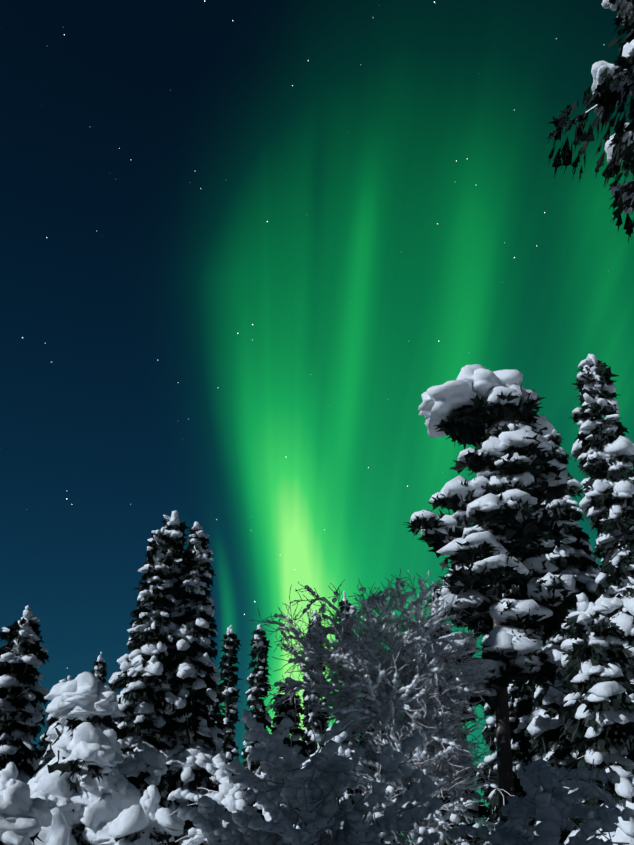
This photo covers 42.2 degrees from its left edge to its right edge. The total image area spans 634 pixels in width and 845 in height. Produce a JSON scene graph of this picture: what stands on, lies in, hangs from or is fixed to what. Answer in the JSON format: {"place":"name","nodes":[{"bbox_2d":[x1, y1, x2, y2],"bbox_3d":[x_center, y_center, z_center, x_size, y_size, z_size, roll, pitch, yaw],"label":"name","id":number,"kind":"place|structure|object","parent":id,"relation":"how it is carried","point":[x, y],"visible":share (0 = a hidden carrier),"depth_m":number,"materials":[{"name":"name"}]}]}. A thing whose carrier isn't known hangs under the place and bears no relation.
{"place":"outdoors","nodes":[
{"label":"outdoors","id":0,"kind":"place"},
{"bbox_2d":[0,0,633,841],"label":"sky","id":1,"kind":"structure","parent":0,"point":[243,243],"materials":[{"name":"green"}]},
{"bbox_3d":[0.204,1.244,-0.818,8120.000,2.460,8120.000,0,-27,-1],"label":"snowy ground","id":2,"kind":"object","parent":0,"visible":0},
{"bbox_2d":[0,605,49,783],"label":"spruce tree","id":3,"kind":"object","parent":2,"relation":"on","point":[23,657],"visible":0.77,"depth_m":26.55,"materials":[{"name":"black plant"}]},
{"bbox_2d":[0,762,52,844],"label":"spruce tree","id":4,"kind":"object","parent":2,"relation":"on","point":[24,817],"visible":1,"depth_m":10.85,"materials":[{"name":"white plant"}]},
{"bbox_2d":[33,675,71,770],"bbox_3d":[-9.499,13.651,29.478,2.937,8.866,2.883,0,-27,-1],"label":"spruce tree","id":5,"kind":"object","parent":2,"relation":"on","point":[52,719],"visible":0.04,"depth_m":30.31,"materials":[{"name":"black plant"}]},
{"bbox_2d":[27,672,140,844],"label":"spruce tree","id":6,"kind":"object","parent":2,"relation":"on","point":[81,785],"visible":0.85,"depth_m":12.74,"materials":[{"name":"white plant"}]},
{"bbox_2d":[91,652,108,683],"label":"spruce tree","id":7,"kind":"object","parent":2,"relation":"on","point":[99,670],"visible":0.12,"depth_m":56.18,"materials":[{"name":"black plant"}]},
{"bbox_2d":[90,785,184,844],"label":"spruce tree","id":8,"kind":"object","parent":2,"relation":"on","point":[150,821],"visible":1,"depth_m":11.97,"materials":[{"name":"white plant"}]},
{"bbox_2d":[108,527,185,814],"bbox_3d":[-6.963,11.658,33.403,4.060,15.676,4.289,0,-27,-1],"label":"spruce tree","id":9,"kind":"object","parent":2,"relation":"on","point":[142,677],"visible":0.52,"depth_m":33.37,"materials":[{"name":"black plant"}]},
{"bbox_2d":[127,510,189,806],"bbox_3d":[-6.606,11.956,35.424,4.421,17.175,4.872,0,-27,-1],"label":"spruce tree","id":10,"kind":"object","parent":2,"relation":"on","point":[174,527],"visible":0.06,"depth_m":37.94,"materials":[{"name":"black plant"}]},
{"bbox_2d":[141,521,225,844],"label":"spruce tree","id":11,"kind":"object","parent":2,"relation":"on","point":[194,678],"visible":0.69,"depth_m":33.99,"materials":[{"name":"black plant"}]},
{"bbox_2d":[206,684,226,817],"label":"spruce tree","id":12,"kind":"object","parent":2,"relation":"on","point":[215,710],"visible":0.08,"depth_m":42.09,"materials":[{"name":"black plant"}]},
{"bbox_2d":[216,625,242,811],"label":"spruce tree","id":13,"kind":"object","parent":2,"relation":"on","point":[229,691],"visible":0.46,"depth_m":53.19,"materials":[{"name":"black plant"}]},
{"bbox_2d":[237,624,271,820],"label":"spruce tree","id":14,"kind":"object","parent":2,"relation":"on","point":[257,681],"visible":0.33,"depth_m":49.50,"materials":[{"name":"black plant"}]},
{"bbox_2d":[260,681,308,820],"bbox_3d":[-1.474,16.694,36.298,3.100,10.404,3.451,17,-32,-30],"label":"spruce tree","id":15,"kind":"object","parent":2,"relation":"on","point":[287,709],"visible":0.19,"depth_m":37.52,"materials":[{"name":"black plant"}]},
{"bbox_2d":[167,726,447,844],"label":"bush","id":16,"kind":"object","parent":2,"relation":"on","point":[229,796],"visible":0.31,"depth_m":11.29,"materials":[{"name":"white plant"}]},
{"bbox_2d":[177,709,442,844],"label":"bush","id":17,"kind":"object","parent":2,"relation":"on","point":[285,797],"visible":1,"depth_m":9.16,"materials":[{"name":"grey plant"}]},
{"bbox_2d":[297,609,330,758],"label":"spruce tree","id":18,"kind":"object","parent":2,"relation":"on","point":[306,696],"visible":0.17,"depth_m":45.05,"materials":[{"name":"black plant"}]},
{"bbox_2d":[332,591,358,810],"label":"spruce tree","id":19,"kind":"object","parent":2,"relation":"on","point":[344,609],"visible":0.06,"depth_m":57.19,"materials":[{"name":"black plant"}]},
{"bbox_2d":[346,679,402,843],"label":"spruce tree","id":20,"kind":"object","parent":2,"relation":"on","point":[359,792],"visible":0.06,"depth_m":38.23,"materials":[{"name":"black plant"}]},
{"bbox_2d":[250,568,528,844],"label":"birch tree","id":21,"kind":"object","parent":2,"relation":"on","point":[411,700],"visible":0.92,"depth_m":20.38,"materials":[{"name":"grey plant"}]},
{"bbox_2d":[412,615,490,844],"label":"spruce tree","id":22,"kind":"object","parent":2,"relation":"on","point":[479,811],"visible":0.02,"depth_m":33.11,"materials":[{"name":"black plant"}]},
{"bbox_2d":[401,364,578,822],"bbox_3d":[5.889,6.374,26.616,5.706,17.464,6.013,-12,-30,23],"label":"spruce tree","id":23,"kind":"object","parent":2,"relation":"on","point":[503,542],"visible":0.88,"depth_m":26.57,"materials":[{"name":"black plant"}]},
{"bbox_2d":[467,631,528,844],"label":"spruce tree","id":24,"kind":"object","parent":2,"relation":"on","point":[489,729],"visible":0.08,"depth_m":32.18,"materials":[{"name":"black plant"}]},
{"bbox_2d":[487,586,548,844],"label":"spruce tree","id":25,"kind":"object","parent":2,"relation":"on","point":[525,705],"visible":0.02,"depth_m":31.07,"materials":[{"name":"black plant"}]},
{"bbox_2d":[446,758,631,844],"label":"bush","id":26,"kind":"object","parent":2,"relation":"on","point":[554,807],"visible":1,"depth_m":9.01,"materials":[{"name":"grey plant"}]},
{"bbox_2d":[525,429,605,842],"bbox_3d":[9.488,8.906,30.894,5.742,19.963,5.324,0,-27,-1],"label":"spruce tree","id":27,"kind":"object","parent":2,"relation":"on","point":[574,557],"visible":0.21,"depth_m":30.77,"materials":[{"name":"black plant"}]},
{"bbox_2d":[545,0,633,242],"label":"spruce tree","id":28,"kind":"object","parent":2,"relation":"on","point":[612,87],"visible":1,"depth_m":8.25,"materials":[{"name":"black plant"}]},
{"bbox_2d":[556,592,633,844],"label":"spruce tree","id":29,"kind":"object","parent":2,"relation":"on","point":[600,728],"visible":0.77,"depth_m":17.45,"materials":[{"name":"white plant"}]},
{"bbox_2d":[568,354,633,757],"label":"spruce tree","id":30,"kind":"object","parent":2,"relation":"on","point":[602,449],"visible":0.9,"depth_m":24.56,"materials":[{"name":"white plant"}]}
]}

